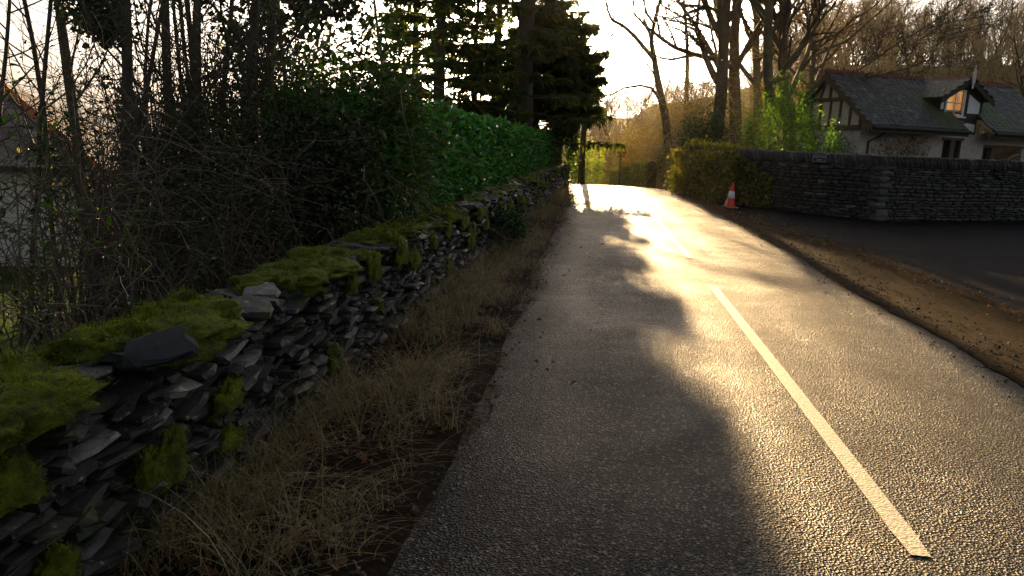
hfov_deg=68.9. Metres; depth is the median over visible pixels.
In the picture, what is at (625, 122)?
golden shrub
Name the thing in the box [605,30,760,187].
twiggy thicket
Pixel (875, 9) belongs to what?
hillside tree
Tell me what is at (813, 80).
bare tree
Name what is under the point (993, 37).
hillside tree
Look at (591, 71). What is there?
conifer tree
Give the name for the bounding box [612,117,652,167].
golden shrub
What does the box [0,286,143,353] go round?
lawn grass
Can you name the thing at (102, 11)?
ivy clump
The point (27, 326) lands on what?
twiggy shrub
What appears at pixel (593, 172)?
rhododendron
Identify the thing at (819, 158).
name sign
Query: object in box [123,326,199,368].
slate slab
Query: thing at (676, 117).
twiggy thicket
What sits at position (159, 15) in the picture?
bare tree
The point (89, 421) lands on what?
dry stone wall
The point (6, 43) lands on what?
bare tree
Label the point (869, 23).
hillside tree
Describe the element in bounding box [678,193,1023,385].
muddy verge
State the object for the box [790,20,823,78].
hillside tree
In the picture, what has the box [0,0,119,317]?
bare tree
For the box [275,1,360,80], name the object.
bare tree
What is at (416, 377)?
dry grass
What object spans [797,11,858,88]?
hillside tree
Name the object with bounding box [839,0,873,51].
hillside tree
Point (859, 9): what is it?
hillside tree
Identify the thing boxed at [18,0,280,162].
bare tree
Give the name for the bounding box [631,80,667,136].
hillside tree
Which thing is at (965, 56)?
hillside tree
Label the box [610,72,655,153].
hillside tree
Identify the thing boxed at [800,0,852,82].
hillside tree
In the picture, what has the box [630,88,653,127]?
hillside tree
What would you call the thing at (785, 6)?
bare tree
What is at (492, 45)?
conifer tree
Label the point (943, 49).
hillside tree
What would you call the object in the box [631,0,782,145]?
bare tree
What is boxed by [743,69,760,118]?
hillside tree
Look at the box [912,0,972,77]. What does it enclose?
hillside tree
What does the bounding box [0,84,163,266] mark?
barn
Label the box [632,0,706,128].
bare tree
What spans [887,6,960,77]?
hillside tree
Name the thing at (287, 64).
evergreen shrub
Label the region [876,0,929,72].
hillside tree
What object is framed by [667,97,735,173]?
rhododendron
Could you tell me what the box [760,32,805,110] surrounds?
hillside tree
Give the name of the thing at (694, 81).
hillside tree
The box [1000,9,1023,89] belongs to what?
hillside tree
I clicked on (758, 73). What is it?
bare tree
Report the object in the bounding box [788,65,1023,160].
timbered house
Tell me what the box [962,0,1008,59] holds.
hillside tree
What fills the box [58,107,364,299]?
bramble thicket
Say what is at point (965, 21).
hillside tree
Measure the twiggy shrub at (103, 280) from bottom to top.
2.031 m
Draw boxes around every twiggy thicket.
[593,69,697,187]
[601,55,752,189]
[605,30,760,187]
[631,79,745,187]
[651,73,780,138]
[673,62,790,149]
[704,74,802,149]
[738,67,868,150]
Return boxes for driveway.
[731,205,1023,311]
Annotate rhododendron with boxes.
[562,136,606,184]
[651,124,685,188]
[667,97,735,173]
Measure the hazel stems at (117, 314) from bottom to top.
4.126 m
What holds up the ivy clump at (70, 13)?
attached to the bare tree at (165, 26)
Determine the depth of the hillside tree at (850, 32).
55.11 m
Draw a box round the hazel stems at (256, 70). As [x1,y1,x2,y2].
[0,0,449,299]
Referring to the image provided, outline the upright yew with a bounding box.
[555,21,585,182]
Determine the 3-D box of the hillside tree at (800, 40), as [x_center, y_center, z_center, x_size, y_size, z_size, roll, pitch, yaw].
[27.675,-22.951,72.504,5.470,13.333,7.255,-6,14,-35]
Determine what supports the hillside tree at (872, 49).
on the ground at (412, 483)
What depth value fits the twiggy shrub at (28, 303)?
3.55 m
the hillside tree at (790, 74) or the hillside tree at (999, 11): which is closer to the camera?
the hillside tree at (790, 74)
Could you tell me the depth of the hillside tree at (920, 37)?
64.71 m
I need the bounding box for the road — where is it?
[389,184,1023,575]
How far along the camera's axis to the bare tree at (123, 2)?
9.00 m
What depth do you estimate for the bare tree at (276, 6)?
13.07 m
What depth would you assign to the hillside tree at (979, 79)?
45.71 m
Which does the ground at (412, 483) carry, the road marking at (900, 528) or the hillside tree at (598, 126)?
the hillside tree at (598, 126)
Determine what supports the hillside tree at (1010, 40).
on the ground at (412, 483)
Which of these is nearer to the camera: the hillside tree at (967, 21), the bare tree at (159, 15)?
the bare tree at (159, 15)
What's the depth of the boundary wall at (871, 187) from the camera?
20.46 m
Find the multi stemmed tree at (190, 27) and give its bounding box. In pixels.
[38,0,342,288]
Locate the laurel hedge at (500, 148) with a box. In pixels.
[254,88,556,257]
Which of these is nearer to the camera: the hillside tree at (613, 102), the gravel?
the gravel
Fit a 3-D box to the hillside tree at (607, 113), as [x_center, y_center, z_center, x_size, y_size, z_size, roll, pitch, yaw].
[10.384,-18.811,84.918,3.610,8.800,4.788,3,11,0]
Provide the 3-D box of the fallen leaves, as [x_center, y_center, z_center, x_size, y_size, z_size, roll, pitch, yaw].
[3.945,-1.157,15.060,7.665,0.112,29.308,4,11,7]
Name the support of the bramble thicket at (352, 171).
on the ground at (412, 483)
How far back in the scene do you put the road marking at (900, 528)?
4.23 m
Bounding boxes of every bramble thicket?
[41,63,299,293]
[57,0,447,311]
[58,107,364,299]
[140,71,441,301]
[217,97,444,315]
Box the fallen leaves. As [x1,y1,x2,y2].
[109,183,1023,575]
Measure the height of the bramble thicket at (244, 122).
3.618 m
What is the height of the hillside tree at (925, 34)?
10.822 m
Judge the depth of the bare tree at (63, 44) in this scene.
12.33 m
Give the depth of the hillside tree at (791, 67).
56.01 m
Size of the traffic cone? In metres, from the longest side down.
0.705 x 0.400 x 0.400 m
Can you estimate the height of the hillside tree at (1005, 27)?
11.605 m
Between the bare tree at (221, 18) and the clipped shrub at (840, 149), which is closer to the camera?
the bare tree at (221, 18)
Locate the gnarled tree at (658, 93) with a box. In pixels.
[588,0,673,188]
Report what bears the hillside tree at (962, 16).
on the ground at (412, 483)
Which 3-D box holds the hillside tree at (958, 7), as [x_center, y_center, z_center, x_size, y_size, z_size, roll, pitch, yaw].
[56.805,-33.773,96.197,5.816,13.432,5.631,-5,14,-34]
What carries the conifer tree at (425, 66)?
on the ground at (412, 483)
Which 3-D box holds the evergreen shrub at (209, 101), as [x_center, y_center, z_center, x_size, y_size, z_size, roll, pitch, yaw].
[-4.565,-1.997,11.871,3.914,3.915,2.908,3,11,0]
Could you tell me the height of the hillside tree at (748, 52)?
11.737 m
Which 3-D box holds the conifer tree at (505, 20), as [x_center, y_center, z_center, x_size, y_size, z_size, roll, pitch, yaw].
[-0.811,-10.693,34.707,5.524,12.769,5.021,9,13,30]
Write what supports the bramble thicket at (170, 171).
on the ground at (412, 483)
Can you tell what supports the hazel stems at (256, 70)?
on the ground at (412, 483)
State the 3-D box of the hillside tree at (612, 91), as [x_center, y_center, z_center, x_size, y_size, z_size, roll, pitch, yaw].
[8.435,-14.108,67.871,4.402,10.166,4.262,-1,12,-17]
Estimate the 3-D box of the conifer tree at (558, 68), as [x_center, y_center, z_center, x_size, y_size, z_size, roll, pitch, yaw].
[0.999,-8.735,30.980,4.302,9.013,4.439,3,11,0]
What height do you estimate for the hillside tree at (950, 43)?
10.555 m
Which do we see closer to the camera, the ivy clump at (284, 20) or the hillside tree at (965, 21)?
the ivy clump at (284, 20)
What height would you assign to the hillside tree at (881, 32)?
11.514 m
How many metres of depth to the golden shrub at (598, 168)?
57.08 m
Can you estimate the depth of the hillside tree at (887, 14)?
80.29 m
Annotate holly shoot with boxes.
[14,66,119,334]
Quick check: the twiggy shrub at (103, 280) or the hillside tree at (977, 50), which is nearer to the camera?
the twiggy shrub at (103, 280)
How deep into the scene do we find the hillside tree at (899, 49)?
61.45 m
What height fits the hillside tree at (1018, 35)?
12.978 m
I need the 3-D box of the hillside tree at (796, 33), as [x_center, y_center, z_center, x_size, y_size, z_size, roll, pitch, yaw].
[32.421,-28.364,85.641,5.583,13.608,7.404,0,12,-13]
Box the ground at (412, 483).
[0,65,1023,575]
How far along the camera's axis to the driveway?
14.88 m
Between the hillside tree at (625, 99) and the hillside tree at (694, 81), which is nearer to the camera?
the hillside tree at (694, 81)
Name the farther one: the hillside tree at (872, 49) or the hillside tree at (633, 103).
the hillside tree at (633, 103)
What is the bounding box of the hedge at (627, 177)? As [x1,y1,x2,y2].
[606,161,656,187]
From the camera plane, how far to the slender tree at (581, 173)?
41.29 m
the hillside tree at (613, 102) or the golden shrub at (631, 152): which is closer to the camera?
the golden shrub at (631, 152)
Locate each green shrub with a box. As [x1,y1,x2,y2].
[732,58,827,151]
[785,109,852,152]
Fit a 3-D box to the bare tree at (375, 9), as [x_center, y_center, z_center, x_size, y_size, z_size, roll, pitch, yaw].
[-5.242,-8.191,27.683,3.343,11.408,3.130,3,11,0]
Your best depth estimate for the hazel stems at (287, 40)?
9.57 m
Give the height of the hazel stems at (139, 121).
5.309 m
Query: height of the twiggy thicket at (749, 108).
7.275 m
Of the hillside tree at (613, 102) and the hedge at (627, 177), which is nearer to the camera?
the hedge at (627, 177)
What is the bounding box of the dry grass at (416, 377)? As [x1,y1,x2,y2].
[9,184,585,575]
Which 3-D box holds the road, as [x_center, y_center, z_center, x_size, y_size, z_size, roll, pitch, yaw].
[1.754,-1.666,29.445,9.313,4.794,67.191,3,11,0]
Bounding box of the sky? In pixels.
[0,0,1022,136]
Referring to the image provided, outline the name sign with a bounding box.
[812,154,827,162]
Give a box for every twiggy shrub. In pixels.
[0,0,320,350]
[0,43,269,366]
[0,256,271,447]
[3,101,261,352]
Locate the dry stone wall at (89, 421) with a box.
[0,163,570,575]
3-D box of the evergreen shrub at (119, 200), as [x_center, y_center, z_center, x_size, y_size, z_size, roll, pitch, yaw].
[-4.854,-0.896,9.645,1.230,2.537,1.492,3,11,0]
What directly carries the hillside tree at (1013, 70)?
on the ground at (412, 483)
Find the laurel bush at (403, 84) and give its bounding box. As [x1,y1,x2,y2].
[200,0,519,273]
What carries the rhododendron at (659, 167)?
on the ground at (412, 483)
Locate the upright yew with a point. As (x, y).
(569, 156)
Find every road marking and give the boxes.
[655,219,691,257]
[709,286,930,556]
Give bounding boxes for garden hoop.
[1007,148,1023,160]
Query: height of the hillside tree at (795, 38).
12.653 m
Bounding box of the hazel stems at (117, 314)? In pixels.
[0,0,265,345]
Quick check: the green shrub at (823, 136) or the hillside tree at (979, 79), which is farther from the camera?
the hillside tree at (979, 79)
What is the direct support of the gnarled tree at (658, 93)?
on the ground at (412, 483)
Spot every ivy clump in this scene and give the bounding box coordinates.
[53,0,153,48]
[63,0,137,49]
[221,0,293,84]
[277,0,372,51]
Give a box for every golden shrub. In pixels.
[563,126,599,172]
[573,134,614,184]
[588,130,620,182]
[594,110,643,184]
[601,96,638,153]
[612,114,660,186]
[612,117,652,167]
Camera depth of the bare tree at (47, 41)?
8.87 m
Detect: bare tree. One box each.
[0,0,101,214]
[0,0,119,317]
[0,0,244,343]
[15,0,226,170]
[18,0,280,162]
[37,0,182,324]
[49,0,154,310]
[55,3,158,306]
[151,0,298,244]
[215,0,310,89]
[218,0,341,99]
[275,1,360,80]
[338,0,414,75]
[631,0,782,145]
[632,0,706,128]
[644,0,743,139]
[685,0,875,149]
[739,0,940,101]
[748,0,1022,150]
[750,0,850,149]
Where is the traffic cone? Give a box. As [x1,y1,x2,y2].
[721,183,737,207]
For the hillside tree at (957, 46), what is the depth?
72.65 m
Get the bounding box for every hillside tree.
[586,76,629,168]
[586,93,625,165]
[588,97,616,147]
[593,87,615,158]
[603,69,622,139]
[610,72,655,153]
[618,83,635,124]
[619,83,639,130]
[622,90,639,117]
[627,81,655,139]
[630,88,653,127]
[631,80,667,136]
[636,61,683,126]
[653,60,691,117]
[682,63,708,109]
[739,31,762,100]
[740,22,776,89]
[741,23,776,96]
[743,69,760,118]
[749,25,808,145]
[752,9,822,104]
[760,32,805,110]
[761,12,804,65]
[774,0,863,97]
[788,0,807,62]
[790,0,826,95]
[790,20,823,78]
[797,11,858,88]
[799,0,888,71]
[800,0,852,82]
[826,14,893,70]
[827,0,903,71]
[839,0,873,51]
[846,0,869,58]
[847,1,922,75]
[850,5,910,67]
[852,0,923,73]
[853,0,907,72]
[854,21,900,72]
[856,0,883,52]
[859,0,960,77]
[871,1,935,71]
[872,46,923,75]
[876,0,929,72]
[884,30,917,69]
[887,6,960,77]
[891,10,931,74]
[902,22,958,77]
[903,0,1003,77]
[906,0,924,41]
[907,0,959,64]
[908,9,968,77]
[911,3,937,75]
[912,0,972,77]
[920,7,969,76]
[920,22,969,77]
[924,0,957,46]
[928,0,969,72]
[934,0,999,75]
[935,27,1004,124]
[938,0,977,30]
[938,7,1015,125]
[943,0,977,49]
[945,40,987,76]
[954,12,997,75]
[955,0,990,51]
[958,0,1020,80]
[960,12,1020,134]
[961,0,1023,81]
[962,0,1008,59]
[962,13,999,132]
[976,36,1023,135]
[977,1,1023,96]
[978,0,1016,40]
[987,8,1023,127]
[991,0,1023,73]
[997,36,1023,94]
[998,0,1023,56]
[1000,0,1023,82]
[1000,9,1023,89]
[1001,14,1023,80]
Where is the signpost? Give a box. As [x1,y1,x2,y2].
[615,151,626,185]
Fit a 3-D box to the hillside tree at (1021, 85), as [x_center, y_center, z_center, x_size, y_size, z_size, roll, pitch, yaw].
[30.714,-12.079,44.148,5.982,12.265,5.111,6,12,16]
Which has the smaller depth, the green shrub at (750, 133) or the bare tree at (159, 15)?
the bare tree at (159, 15)
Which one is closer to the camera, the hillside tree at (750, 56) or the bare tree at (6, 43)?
the bare tree at (6, 43)
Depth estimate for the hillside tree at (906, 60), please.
42.89 m
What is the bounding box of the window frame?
[983,145,1023,159]
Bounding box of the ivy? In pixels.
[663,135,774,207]
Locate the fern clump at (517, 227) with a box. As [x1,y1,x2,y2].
[488,198,533,251]
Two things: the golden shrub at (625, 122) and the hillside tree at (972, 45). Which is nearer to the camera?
the hillside tree at (972, 45)
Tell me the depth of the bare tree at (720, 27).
30.66 m
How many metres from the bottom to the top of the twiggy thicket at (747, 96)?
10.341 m
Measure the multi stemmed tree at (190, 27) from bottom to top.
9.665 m
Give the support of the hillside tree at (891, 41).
on the ground at (412, 483)
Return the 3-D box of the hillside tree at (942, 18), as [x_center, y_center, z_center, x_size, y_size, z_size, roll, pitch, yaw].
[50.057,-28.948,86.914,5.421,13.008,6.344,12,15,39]
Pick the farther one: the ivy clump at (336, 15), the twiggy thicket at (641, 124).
the twiggy thicket at (641, 124)
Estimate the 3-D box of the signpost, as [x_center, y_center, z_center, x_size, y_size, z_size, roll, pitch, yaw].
[5.833,-6.205,40.502,0.660,2.393,0.115,3,11,0]
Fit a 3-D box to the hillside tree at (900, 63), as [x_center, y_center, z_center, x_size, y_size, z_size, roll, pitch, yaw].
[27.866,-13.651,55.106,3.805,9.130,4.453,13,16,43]
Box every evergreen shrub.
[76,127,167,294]
[111,38,286,207]
[173,10,375,178]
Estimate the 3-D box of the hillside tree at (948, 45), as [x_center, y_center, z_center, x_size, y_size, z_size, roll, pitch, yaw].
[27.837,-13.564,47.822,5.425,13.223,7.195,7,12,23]
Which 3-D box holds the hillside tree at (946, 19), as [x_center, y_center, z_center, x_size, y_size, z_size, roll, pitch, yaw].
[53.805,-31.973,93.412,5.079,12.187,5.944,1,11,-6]
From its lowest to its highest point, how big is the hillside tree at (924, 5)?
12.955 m
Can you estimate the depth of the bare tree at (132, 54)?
14.45 m
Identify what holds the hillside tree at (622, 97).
on the ground at (412, 483)
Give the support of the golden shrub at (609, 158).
on the ground at (412, 483)
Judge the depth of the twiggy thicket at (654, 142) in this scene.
39.83 m
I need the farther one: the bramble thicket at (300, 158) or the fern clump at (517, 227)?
the fern clump at (517, 227)
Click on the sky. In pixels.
(623, 62)
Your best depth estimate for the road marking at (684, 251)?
13.31 m
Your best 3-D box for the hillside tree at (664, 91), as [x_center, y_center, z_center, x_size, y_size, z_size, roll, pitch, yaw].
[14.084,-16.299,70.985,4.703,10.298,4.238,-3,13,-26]
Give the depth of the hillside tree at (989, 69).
44.67 m
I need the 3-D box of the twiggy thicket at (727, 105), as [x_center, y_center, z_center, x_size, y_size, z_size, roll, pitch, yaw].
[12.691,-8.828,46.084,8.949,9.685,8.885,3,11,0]
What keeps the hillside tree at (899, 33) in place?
on the ground at (412, 483)
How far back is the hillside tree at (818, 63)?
49.62 m
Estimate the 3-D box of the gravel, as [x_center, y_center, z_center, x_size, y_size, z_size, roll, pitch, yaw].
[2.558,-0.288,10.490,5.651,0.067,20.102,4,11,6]
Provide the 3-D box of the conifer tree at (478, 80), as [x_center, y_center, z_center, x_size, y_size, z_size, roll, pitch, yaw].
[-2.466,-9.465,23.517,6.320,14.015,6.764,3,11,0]
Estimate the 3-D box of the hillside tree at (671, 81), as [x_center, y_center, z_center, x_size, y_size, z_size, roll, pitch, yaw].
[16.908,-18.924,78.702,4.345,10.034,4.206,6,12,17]
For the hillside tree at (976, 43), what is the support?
on the ground at (412, 483)
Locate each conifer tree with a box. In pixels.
[344,0,525,123]
[367,0,470,102]
[430,0,628,156]
[445,0,523,124]
[458,0,547,123]
[492,0,584,141]
[532,17,610,162]
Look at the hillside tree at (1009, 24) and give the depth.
55.16 m
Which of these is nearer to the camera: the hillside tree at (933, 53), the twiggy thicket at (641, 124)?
the twiggy thicket at (641, 124)
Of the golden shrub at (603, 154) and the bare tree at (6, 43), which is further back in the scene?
the golden shrub at (603, 154)
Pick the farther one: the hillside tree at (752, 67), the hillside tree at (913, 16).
the hillside tree at (913, 16)
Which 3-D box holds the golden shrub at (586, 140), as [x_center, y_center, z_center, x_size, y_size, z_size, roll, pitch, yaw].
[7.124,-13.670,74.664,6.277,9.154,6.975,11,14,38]
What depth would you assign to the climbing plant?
28.75 m
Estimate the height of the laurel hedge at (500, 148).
2.476 m
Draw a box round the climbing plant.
[871,135,931,156]
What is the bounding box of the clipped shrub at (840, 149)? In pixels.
[820,122,861,153]
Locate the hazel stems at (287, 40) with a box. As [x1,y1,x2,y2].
[56,0,499,262]
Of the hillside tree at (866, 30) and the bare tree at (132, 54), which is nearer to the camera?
the bare tree at (132, 54)
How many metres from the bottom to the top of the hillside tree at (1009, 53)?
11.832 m
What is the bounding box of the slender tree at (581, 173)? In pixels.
[578,20,606,183]
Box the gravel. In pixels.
[264,205,1023,575]
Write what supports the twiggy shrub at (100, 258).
on the ground at (412, 483)
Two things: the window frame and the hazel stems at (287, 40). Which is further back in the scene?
the window frame
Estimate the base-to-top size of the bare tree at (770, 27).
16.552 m
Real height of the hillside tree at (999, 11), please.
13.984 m
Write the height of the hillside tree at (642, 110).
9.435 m
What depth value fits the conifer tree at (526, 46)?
27.12 m
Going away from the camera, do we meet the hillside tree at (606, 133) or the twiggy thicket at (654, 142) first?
the twiggy thicket at (654, 142)
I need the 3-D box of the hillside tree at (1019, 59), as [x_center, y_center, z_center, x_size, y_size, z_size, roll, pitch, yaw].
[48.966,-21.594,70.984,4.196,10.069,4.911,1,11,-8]
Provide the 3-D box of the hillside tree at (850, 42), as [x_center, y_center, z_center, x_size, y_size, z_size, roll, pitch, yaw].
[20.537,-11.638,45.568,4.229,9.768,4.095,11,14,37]
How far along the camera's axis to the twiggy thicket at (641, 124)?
44.78 m
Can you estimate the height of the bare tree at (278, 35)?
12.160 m
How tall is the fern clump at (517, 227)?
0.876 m
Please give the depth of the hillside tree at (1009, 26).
97.01 m
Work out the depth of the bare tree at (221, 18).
8.33 m
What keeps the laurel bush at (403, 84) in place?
on the ground at (412, 483)
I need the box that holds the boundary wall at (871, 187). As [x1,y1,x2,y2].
[686,147,1023,220]
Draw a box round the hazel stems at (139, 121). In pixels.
[0,0,354,338]

